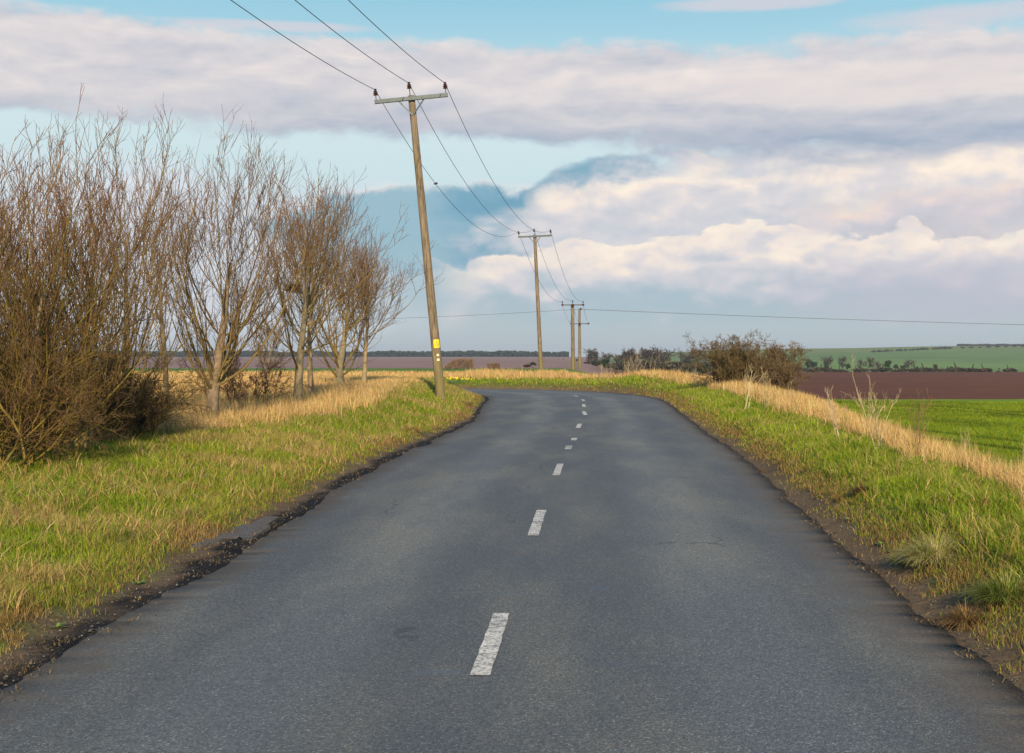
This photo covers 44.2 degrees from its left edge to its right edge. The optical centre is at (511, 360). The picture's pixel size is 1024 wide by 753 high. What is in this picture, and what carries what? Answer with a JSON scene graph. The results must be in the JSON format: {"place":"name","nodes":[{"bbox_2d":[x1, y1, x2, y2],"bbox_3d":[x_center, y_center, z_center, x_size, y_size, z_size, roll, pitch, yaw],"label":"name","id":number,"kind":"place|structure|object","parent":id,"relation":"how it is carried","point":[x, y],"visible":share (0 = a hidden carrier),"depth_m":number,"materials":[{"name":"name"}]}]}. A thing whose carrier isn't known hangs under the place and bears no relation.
{"place":"outdoors","nodes":[
{"label":"outdoors","id":0,"kind":"place"},
{"bbox_2d":[0,389,1023,752],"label":"road","id":1,"kind":"structure","parent":0,"point":[670,579],"depth_m":7.38,"materials":[{"name":"asphalt"}]},
{"bbox_2d":[470,613,508,674],"bbox_3d":[-0.112,1.569,7.067,0.107,0.001,1.549,0,0,3],"label":"road marking","id":2,"kind":"object","parent":1,"relation":"on","point":[487,654],"visible":1,"depth_m":6.95,"materials":[{"name":"paint"}]},
{"bbox_2d":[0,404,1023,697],"bbox_3d":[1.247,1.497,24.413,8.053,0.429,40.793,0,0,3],"label":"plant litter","id":3,"kind":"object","parent":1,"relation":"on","point":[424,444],"visible":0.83,"depth_m":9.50,"materials":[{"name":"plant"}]},
{"bbox_2d":[0,417,1023,714],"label":"loose grit","id":4,"kind":"object","parent":1,"relation":"on","point":[300,519],"visible":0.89,"depth_m":8.13,"materials":[{"name":"gravel"}]},
{"bbox_2d":[528,510,546,534],"bbox_3d":[0.250,1.570,12.305,0.108,0.001,1.951,0,0,4],"label":"road marking","id":5,"kind":"object","parent":1,"relation":"on","point":[535,527],"visible":1,"depth_m":12.16,"materials":[{"name":"paint"}]},
{"bbox_2d":[552,464,562,474],"bbox_3d":[0.675,1.581,18.391,0.106,0.008,2.050,0,0,4],"label":"road marking","id":6,"kind":"object","parent":1,"relation":"on","point":[558,468],"visible":1,"depth_m":18.31,"materials":[{"name":"paint"}]},
{"bbox_2d":[0,346,1023,690],"bbox_3d":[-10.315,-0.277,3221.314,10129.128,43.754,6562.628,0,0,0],"label":"ground","id":7,"kind":"structure","parent":0,"point":[978,386],"depth_m":17.29,"materials":[{"name":"plant"}]},
{"bbox_2d":[0,116,82,416],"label":"bare tree","id":8,"kind":"object","parent":7,"relation":"on","point":[2,216],"visible":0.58,"depth_m":16.69,"materials":[{"name":"brown plant"}]},
{"bbox_2d":[49,621,67,627],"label":"leafy weed","id":9,"kind":"object","parent":7,"relation":"on","point":[58,625],"visible":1,"depth_m":7.55,"materials":[{"name":"green plant"}]},
{"bbox_2d":[0,126,138,351],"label":"bare tree","id":10,"kind":"object","parent":7,"relation":"on","point":[22,172],"visible":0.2,"depth_m":24.29,"materials":[{"name":"brown plant"}]},
{"bbox_2d":[0,276,160,445],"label":"bare shrub","id":11,"kind":"object","parent":7,"relation":"on","point":[109,393],"visible":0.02,"depth_m":19.80,"materials":[{"name":"brown plant"}]},
{"bbox_2d":[83,410,87,451],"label":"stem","id":12,"kind":"object","parent":7,"relation":"on","point":[85,442],"visible":0.29,"depth_m":18.28,"materials":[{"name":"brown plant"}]},
{"bbox_2d":[88,420,91,448],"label":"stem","id":13,"kind":"object","parent":7,"relation":"on","point":[89,441],"visible":0.18,"depth_m":18.48,"materials":[{"name":"brown wood"}]},
{"bbox_2d":[0,270,180,472],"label":"bare shrub","id":14,"kind":"object","parent":7,"relation":"on","point":[7,433],"visible":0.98,"depth_m":15.58,"materials":[{"name":"brown plant"}]},
{"bbox_2d":[0,83,205,455],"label":"bush","id":15,"kind":"object","parent":7,"relation":"on","point":[51,279],"visible":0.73,"depth_m":16.72,"materials":[{"name":"brown plant"}]},
{"bbox_2d":[0,112,209,449],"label":"bare tree","id":16,"kind":"object","parent":7,"relation":"on","point":[57,189],"visible":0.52,"depth_m":18.49,"materials":[{"name":"brown plant"}]},
{"bbox_2d":[2,336,221,438],"bbox_3d":[-7.018,0.619,21.108,4.250,2.188,4.356,0,0,-31],"label":"bare shrub","id":17,"kind":"object","parent":7,"relation":"on","point":[163,412],"visible":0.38,"depth_m":20.70,"materials":[{"name":"brown plant"}]},
{"bbox_2d":[9,92,232,386],"bbox_3d":[-7.486,-1.839,24.913,3.830,6.565,4.602,0,0,0],"label":"bare tree","id":18,"kind":"object","parent":7,"relation":"on","point":[142,304],"visible":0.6,"depth_m":24.47,"materials":[{"name":"brown plant"}]},
{"bbox_2d":[94,521,153,545],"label":"grass tussock","id":19,"kind":"object","parent":7,"relation":"on","point":[118,535],"depth_m":10.43,"materials":[{"name":"plant"}]},
{"bbox_2d":[61,123,210,404],"bbox_3d":[-9.062,-2.089,30.183,3.218,7.052,4.077,0,0,31],"label":"bare tree","id":20,"kind":"object","parent":7,"relation":"on","point":[162,321],"visible":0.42,"depth_m":30.00,"materials":[{"name":"brown plant"}]},
{"bbox_2d":[103,367,178,436],"bbox_3d":[-6.243,0.756,21.410,1.372,1.308,1.927,0,0,-36],"label":"bare shrub","id":21,"kind":"object","parent":7,"relation":"on","point":[145,420],"visible":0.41,"depth_m":21.35,"materials":[{"name":"brown plant"}]},
{"bbox_2d":[167,502,211,519],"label":"grass tussock","id":22,"kind":"object","parent":7,"relation":"on","point":[184,511],"depth_m":12.28,"materials":[{"name":"plant"}]},
{"bbox_2d":[190,537,222,548],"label":"broken tarmac","id":23,"kind":"structure","parent":7,"relation":"on","point":[210,541],"depth_m":10.98,"materials":[{"name":"asphalt"}]},
{"bbox_2d":[113,108,338,415],"bbox_3d":[-6.316,-1.941,27.204,4.816,6.826,4.658,0,0,-19],"label":"bare tree","id":24,"kind":"object","parent":7,"relation":"on","point":[222,359],"visible":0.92,"depth_m":26.83,"materials":[{"name":"brown plant"}]},
{"bbox_2d":[177,341,308,403],"bbox_3d":[-7.182,0.419,32.926,3.602,1.859,2.824,0,0,0],"label":"bare shrub","id":25,"kind":"object","parent":7,"relation":"on","point":[255,392],"visible":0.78,"depth_m":33.17,"materials":[{"name":"brown plant"}]},
{"bbox_2d":[214,516,278,539],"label":"broken tarmac","id":26,"kind":"structure","parent":7,"relation":"on","point":[261,526],"depth_m":11.86,"materials":[{"name":"asphalt"}]},
{"bbox_2d":[247,315,295,376],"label":"bare tree","id":27,"kind":"object","parent":7,"relation":"on","point":[275,338],"visible":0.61,"depth_m":61.79,"materials":[{"name":"brown plant"}]},
{"bbox_2d":[249,172,379,396],"bbox_3d":[-5.910,-2.136,37.204,2.854,6.905,3.568,0,0,26],"label":"bare tree","id":28,"kind":"object","parent":7,"relation":"on","point":[310,372],"visible":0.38,"depth_m":36.99,"materials":[{"name":"brown plant"}]},
{"bbox_2d":[72,350,568,356],"bbox_3d":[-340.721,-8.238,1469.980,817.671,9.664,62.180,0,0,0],"label":"woodland","id":29,"kind":"object","parent":7,"relation":"on","point":[458,353],"visible":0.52,"depth_m":1445.58,"materials":[{"name":"green plant"}]},
{"bbox_2d":[222,157,433,404],"bbox_3d":[-5.547,-2.082,33.157,5.405,6.955,4.910,0,0,31],"label":"bare tree","id":30,"kind":"object","parent":7,"relation":"on","point":[298,379],"visible":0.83,"depth_m":33.47,"materials":[{"name":"brown plant"}]},
{"bbox_2d":[285,282,302,294],"bbox_3d":[-5.811,-1.929,33.520,0.598,0.402,0.563,0,0,0],"label":"twig nest","id":31,"kind":"object","parent":30,"relation":"on","point":[290,288],"visible":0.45,"depth_m":33.42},
{"bbox_2d":[249,203,414,383],"bbox_3d":[-7.080,-2.544,50.172,5.075,7.365,6.964,0,0,36],"label":"bare tree","id":32,"kind":"object","parent":7,"relation":"on","point":[339,361],"visible":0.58,"depth_m":49.98,"materials":[{"name":"brown plant"}]},
{"bbox_2d":[314,234,442,381],"bbox_3d":[-5.573,-2.159,51.480,5.524,6.543,6.031,0,0,0],"label":"bare tree","id":33,"kind":"object","parent":7,"relation":"on","point":[364,372],"visible":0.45,"depth_m":52.03,"materials":[{"name":"brown plant"}]},
{"bbox_2d":[373,82,447,399],"bbox_3d":[-2.920,-3.761,42.957,2.559,11.496,0.418,-6,0,0],"label":"utility pole","id":34,"kind":"object","parent":7,"relation":"on","point":[434,332],"visible":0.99,"depth_m":42.88,"materials":[{"name":"brown wood"}]},
{"bbox_2d":[231,0,374,89],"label":"overhead wire","id":35,"kind":"object","parent":34,"relation":"attached to","point":[295,43],"visible":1,"depth_m":33.06,"materials":[{"name":"grey metal"}]},
{"bbox_2d":[295,0,408,82],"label":"overhead wire","id":36,"kind":"object","parent":34,"relation":"attached to","point":[347,41],"visible":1,"depth_m":33.98,"materials":[{"name":"grey metal"}]},
{"bbox_2d":[348,0,444,82],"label":"overhead wire","id":37,"kind":"object","parent":34,"relation":"attached to","point":[392,40],"visible":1,"depth_m":33.92,"materials":[{"name":"grey metal"}]},
{"bbox_2d":[378,95,518,236],"bbox_3d":[-2.054,-8.505,68.332,0.182,2.254,51.261,0,0,6],"label":"overhead wire","id":38,"kind":"object","parent":34,"relation":"attached to","point":[435,183],"visible":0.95,"depth_m":55.56,"materials":[{"name":"grey metal"}]},
{"bbox_2d":[411,88,533,232],"bbox_3d":[-0.931,-8.755,68.335,0.020,2.104,51.262,0,0,6],"label":"overhead wire","id":39,"kind":"object","parent":34,"relation":"attached to","point":[454,165],"visible":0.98,"depth_m":52.81,"materials":[{"name":"grey metal"}]},
{"bbox_2d":[447,88,549,231],"bbox_3d":[0.294,-8.769,68.335,0.020,1.952,51.262,0,0,6],"label":"overhead wire","id":40,"kind":"object","parent":34,"relation":"attached to","point":[479,156],"visible":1,"depth_m":50.90,"materials":[{"name":"grey metal"}]},
{"bbox_2d":[402,421,424,431],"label":"grass tussock","id":41,"kind":"object","parent":7,"relation":"on","point":[411,428],"depth_m":28.41,"materials":[{"name":"plant"}]},
{"bbox_2d":[447,377,471,382],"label":"daffodil clump","id":42,"kind":"object","parent":7,"relation":"on","point":[454,381],"visible":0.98,"depth_m":73.36,"materials":[{"name":"yellow plant"}]},
{"bbox_2d":[444,358,475,368],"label":"clipped hedge","id":43,"kind":"object","parent":7,"relation":"on","point":[465,363],"visible":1,"depth_m":107.74,"materials":[{"name":"plant"}]},
{"bbox_2d":[458,399,477,404],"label":"grass tussock","id":44,"kind":"object","parent":7,"relation":"on","point":[467,402],"depth_m":43.91,"materials":[{"name":"plant"}]},
{"bbox_2d":[487,363,499,368],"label":"clipped hedge","id":45,"kind":"object","parent":7,"relation":"on","point":[493,365],"visible":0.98,"depth_m":111.65,"materials":[{"name":"plant"}]},
{"bbox_2d":[0,373,1023,672],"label":"verge grass","id":46,"kind":"structure","parent":7,"relation":"on","point":[906,491],"depth_m":13.95,"materials":[{"name":"plant"}]},
{"bbox_2d":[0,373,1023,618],"bbox_3d":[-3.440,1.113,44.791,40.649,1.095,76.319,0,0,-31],"label":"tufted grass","id":47,"kind":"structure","parent":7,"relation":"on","point":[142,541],"depth_m":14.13,"materials":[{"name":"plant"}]},
{"bbox_2d":[1,367,1023,501],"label":"dry grass","id":48,"kind":"structure","parent":7,"relation":"on","point":[328,391],"depth_m":31.95,"materials":[{"name":"plant"}]},
{"bbox_2d":[518,229,551,370],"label":"utility pole","id":49,"kind":"object","parent":7,"relation":"on","point":[540,355],"visible":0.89,"depth_m":93.88,"materials":[{"name":"brown wood"}]},
{"bbox_2d":[561,301,583,369],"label":"utility pole","id":50,"kind":"object","parent":7,"relation":"on","point":[572,340],"visible":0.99,"depth_m":132.82,"materials":[{"name":"brown wood"}]},
{"bbox_2d":[570,308,588,368],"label":"utility pole","id":51,"kind":"object","parent":7,"relation":"on","point":[579,339],"visible":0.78,"depth_m":159.85,"materials":[{"name":"brown wood"}]},
{"bbox_2d":[214,309,576,322],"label":"overhead wire","id":52,"kind":"object","parent":51,"relation":"attached to","point":[440,316],"visible":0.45,"depth_m":161.16,"materials":[{"name":"grey metal"}]},
{"bbox_2d":[584,309,1022,324],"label":"overhead wire","id":53,"kind":"object","parent":51,"relation":"attached to","point":[812,318],"visible":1,"depth_m":160.44,"materials":[{"name":"grey metal"}]},
{"bbox_2d":[586,355,593,364],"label":"distant tree","id":54,"kind":"object","parent":7,"relation":"on","point":[589,358],"visible":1,"depth_m":413.58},
{"bbox_2d":[584,347,596,363],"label":"distant tree","id":55,"kind":"object","parent":7,"relation":"on","point":[591,352],"visible":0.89,"depth_m":419.26,"materials":[{"name":"plant"}]},
{"bbox_2d":[589,356,601,365],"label":"distant bush","id":56,"kind":"object","parent":7,"relation":"on","point":[598,362],"visible":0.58,"depth_m":413.61,"materials":[{"name":"plant"}]},
{"bbox_2d":[590,349,606,360],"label":"distant tree","id":57,"kind":"object","parent":7,"relation":"on","point":[595,356],"visible":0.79,"depth_m":418.73,"materials":[{"name":"plant"}]},
{"bbox_2d":[601,359,609,367],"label":"distant tree","id":58,"kind":"object","parent":7,"relation":"on","point":[604,361],"visible":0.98,"depth_m":348.01,"materials":[{"name":"plant"}]},
{"bbox_2d":[600,352,613,362],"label":"distant tree","id":59,"kind":"object","parent":7,"relation":"on","point":[609,356],"visible":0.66,"depth_m":420.30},
{"bbox_2d":[609,356,620,368],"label":"distant tree","id":60,"kind":"object","parent":7,"relation":"on","point":[618,360],"visible":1,"depth_m":357.92,"materials":[{"name":"plant"}]},
{"bbox_2d":[611,354,632,369],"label":"distant bush","id":61,"kind":"object","parent":7,"relation":"on","point":[619,367],"visible":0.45,"depth_m":413.40,"materials":[{"name":"plant"}]},
{"bbox_2d":[615,348,629,361],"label":"distant tree","id":62,"kind":"object","parent":7,"relation":"on","point":[623,353],"visible":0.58,"depth_m":418.49,"materials":[{"name":"plant"}]},
{"bbox_2d":[622,359,637,371],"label":"distant bush","id":63,"kind":"object","parent":7,"relation":"on","point":[630,368],"visible":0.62,"depth_m":393.17,"materials":[{"name":"plant"}]},
{"bbox_2d":[618,348,649,371],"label":"distant tree","id":64,"kind":"object","parent":7,"relation":"on","point":[631,353],"visible":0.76,"depth_m":417.40,"materials":[{"name":"plant"}]},
{"bbox_2d":[629,358,645,369],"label":"distant tree","id":65,"kind":"object","parent":7,"relation":"on","point":[637,362],"visible":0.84,"depth_m":355.40,"materials":[{"name":"plant"}]},
{"bbox_2d":[628,344,657,363],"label":"distant tree","id":66,"kind":"object","parent":7,"relation":"on","point":[648,352],"visible":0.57,"depth_m":419.48,"materials":[{"name":"plant"}]},
{"bbox_2d":[637,354,663,371],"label":"distant bush","id":67,"kind":"object","parent":7,"relation":"on","point":[653,365],"visible":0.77,"depth_m":356.25,"materials":[{"name":"plant"}]},
{"bbox_2d":[636,347,665,361],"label":"distant tree","id":68,"kind":"object","parent":7,"relation":"on","point":[654,356],"visible":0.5,"depth_m":419.53,"materials":[{"name":"plant"}]},
{"bbox_2d":[652,347,678,361],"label":"distant tree","id":69,"kind":"object","parent":7,"relation":"on","point":[664,354],"visible":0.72,"depth_m":420.29,"materials":[{"name":"plant"}]},
{"bbox_2d":[659,353,683,371],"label":"distant bush","id":70,"kind":"object","parent":7,"relation":"on","point":[669,365],"visible":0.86,"depth_m":377.42,"materials":[{"name":"plant"}]},
{"bbox_2d":[676,350,695,362],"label":"distant tree","id":71,"kind":"object","parent":7,"relation":"on","point":[689,356],"visible":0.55,"depth_m":420.06,"materials":[{"name":"plant"}]},
{"bbox_2d":[680,352,691,371],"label":"distant bush","id":72,"kind":"object","parent":7,"relation":"on","point":[681,358],"depth_m":408.50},
{"bbox_2d":[678,356,695,362],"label":"distant tree","id":73,"kind":"object","parent":7,"relation":"on","point":[685,360],"visible":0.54,"depth_m":416.69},
{"bbox_2d":[677,344,706,362],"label":"distant tree","id":74,"kind":"object","parent":7,"relation":"on","point":[696,353],"visible":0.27,"depth_m":420.27,"materials":[{"name":"plant"}]},
{"bbox_2d":[681,356,708,371],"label":"distant bush","id":75,"kind":"object","parent":7,"relation":"on","point":[687,367],"visible":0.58,"depth_m":349.26,"materials":[{"name":"plant"}]},
{"bbox_2d":[683,330,780,384],"bbox_3d":[8.915,0.037,51.120,3.974,2.801,3.201,0,0,0],"label":"hawthorn bush","id":76,"kind":"object","parent":7,"relation":"on","point":[723,370],"visible":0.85,"depth_m":50.70,"materials":[{"name":"brown plant"}]},
{"bbox_2d":[745,363,767,408],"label":"dead weed","id":77,"kind":"object","parent":7,"relation":"on","point":[747,375],"visible":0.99,"depth_m":34.00,"materials":[{"name":"beige plant"}]},
{"bbox_2d":[759,378,774,406],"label":"dead weed","id":78,"kind":"object","parent":7,"relation":"on","point":[766,392],"visible":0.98,"depth_m":33.03,"materials":[{"name":"beige plant"}]},
{"bbox_2d":[720,330,820,391],"bbox_3d":[10.372,0.136,50.387,3.348,2.822,4.172,0,0,-34],"label":"hawthorn bush","id":79,"kind":"object","parent":7,"relation":"on","point":[783,371],"visible":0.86,"depth_m":49.77,"materials":[{"name":"brown plant"}]},
{"bbox_2d":[804,359,813,368],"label":"distant tree","id":80,"kind":"object","parent":7,"relation":"on","point":[810,361],"visible":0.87,"depth_m":499.58,"materials":[{"name":"plant"}]},
{"bbox_2d":[806,364,818,371],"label":"distant bush","id":81,"kind":"object","parent":7,"relation":"on","point":[812,369],"visible":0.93,"depth_m":438.22,"materials":[{"name":"plant"}]},
{"bbox_2d":[820,355,833,365],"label":"distant tree","id":82,"kind":"object","parent":7,"relation":"on","point":[828,361],"visible":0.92,"depth_m":519.09,"materials":[{"name":"plant"}]},
{"bbox_2d":[819,386,839,438],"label":"dead weed","id":83,"kind":"object","parent":7,"relation":"on","point":[827,399],"visible":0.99,"depth_m":19.97,"materials":[{"name":"beige plant"}]},
{"bbox_2d":[835,366,845,371],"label":"distant bush","id":84,"kind":"object","parent":7,"relation":"on","point":[840,370],"visible":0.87,"depth_m":436.81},
{"bbox_2d":[838,356,848,368],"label":"distant tree","id":85,"kind":"object","parent":7,"relation":"on","point":[842,360],"visible":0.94,"depth_m":519.01,"materials":[{"name":"plant"}]},
{"bbox_2d":[841,480,872,494],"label":"grass tussock","id":86,"kind":"object","parent":7,"relation":"on","point":[854,489],"depth_m":13.21,"materials":[{"name":"plant"}]},
{"bbox_2d":[851,365,862,371],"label":"distant bush","id":87,"kind":"object","parent":7,"relation":"on","point":[857,370],"visible":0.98,"depth_m":456.68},
{"bbox_2d":[857,359,866,367],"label":"distant tree","id":88,"kind":"object","parent":7,"relation":"on","point":[859,362],"visible":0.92,"depth_m":519.31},
{"bbox_2d":[863,357,874,370],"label":"distant tree","id":89,"kind":"object","parent":7,"relation":"on","point":[869,361],"visible":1,"depth_m":519.49,"materials":[{"name":"plant"}]},
{"bbox_2d":[843,351,900,448],"bbox_3d":[5.004,0.584,17.563,0.730,1.464,0.538,0,0,-42],"label":"bare sapling","id":90,"kind":"object","parent":7,"relation":"on","point":[873,409],"visible":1,"depth_m":17.53,"materials":[{"name":"beige plant"}]},
{"bbox_2d":[872,361,881,367],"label":"distant tree","id":91,"kind":"object","parent":7,"relation":"on","point":[877,365],"visible":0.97,"depth_m":519.96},
{"bbox_2d":[875,364,892,371],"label":"distant bush","id":92,"kind":"object","parent":7,"relation":"on","point":[882,369],"visible":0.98,"depth_m":465.49,"materials":[{"name":"plant"}]},
{"bbox_2d":[884,360,891,367],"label":"distant tree","id":93,"kind":"object","parent":7,"relation":"on","point":[887,363],"visible":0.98,"depth_m":499.54,"materials":[{"name":"plant"}]},
{"bbox_2d":[889,366,903,371],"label":"distant bush","id":94,"kind":"object","parent":7,"relation":"on","point":[894,370],"visible":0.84,"depth_m":427.32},
{"bbox_2d":[904,359,915,368],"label":"distant tree","id":95,"kind":"object","parent":7,"relation":"on","point":[907,364],"visible":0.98,"depth_m":518.93,"materials":[{"name":"plant"}]},
{"bbox_2d":[904,385,936,457],"bbox_3d":[5.273,0.827,16.237,0.408,1.015,0.391,0,0,-35],"label":"dead weed","id":96,"kind":"object","parent":7,"relation":"on","point":[922,418],"visible":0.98,"depth_m":16.21,"materials":[{"name":"beige plant"}]},
{"bbox_2d":[876,526,966,568],"bbox_3d":[3.150,1.351,9.358,0.951,0.293,0.916,0,0,-40],"label":"grass tussock","id":97,"kind":"object","parent":7,"relation":"on","point":[931,552],"depth_m":9.30,"materials":[{"name":"plant"}]},
{"bbox_2d":[824,399,1023,474],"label":"young crop","id":98,"kind":"object","parent":7,"relation":"on","point":[1001,415],"visible":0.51,"depth_m":51.06,"materials":[{"name":"green plant"}]},
{"bbox_2d":[914,363,934,371],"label":"distant bush","id":99,"kind":"object","parent":7,"relation":"on","point":[922,369],"visible":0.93,"depth_m":408.54,"materials":[{"name":"plant"}]},
{"bbox_2d":[946,362,967,371],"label":"distant bush","id":100,"kind":"object","parent":7,"relation":"on","point":[955,369],"visible":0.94,"depth_m":410.77,"materials":[{"name":"plant"}]},
{"bbox_2d":[925,596,992,631],"bbox_3d":[2.758,1.520,7.656,0.506,0.176,0.539,0,0,-21],"label":"grass tussock","id":101,"kind":"object","parent":7,"relation":"on","point":[962,618],"depth_m":7.62,"materials":[{"name":"plant"}]},
{"bbox_2d":[957,428,968,454],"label":"dead weed","id":102,"kind":"object","parent":7,"relation":"on","point":[963,441],"visible":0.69,"depth_m":24.18,"materials":[{"name":"beige plant"}]},
{"bbox_2d":[965,364,977,371],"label":"distant bush","id":103,"kind":"object","parent":7,"relation":"on","point":[971,370],"visible":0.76,"depth_m":414.79,"materials":[{"name":"plant"}]},
{"bbox_2d":[944,563,1023,607],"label":"grass tussock","id":104,"kind":"object","parent":7,"relation":"on","point":[990,593],"depth_m":7.75,"materials":[{"name":"plant"}]},
{"bbox_2d":[976,364,992,371],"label":"distant bush","id":105,"kind":"object","parent":7,"relation":"on","point":[982,369],"visible":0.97,"depth_m":407.48,"materials":[{"name":"plant"}]},
{"bbox_2d":[957,344,1023,345],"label":"hedge","id":106,"kind":"object","parent":7,"relation":"on","point":[989,344],"visible":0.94,"depth_m":1771.80,"materials":[{"name":"green plant"}]},
{"bbox_2d":[1002,365,1016,371],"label":"distant bush","id":107,"kind":"object","parent":7,"relation":"on","point":[1007,369],"visible":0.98,"depth_m":449.09,"materials":[{"name":"plant"}]},
{"bbox_2d":[0,0,1023,356],"label":"sky","id":108,"kind":"structure","parent":0,"point":[862,161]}
]}

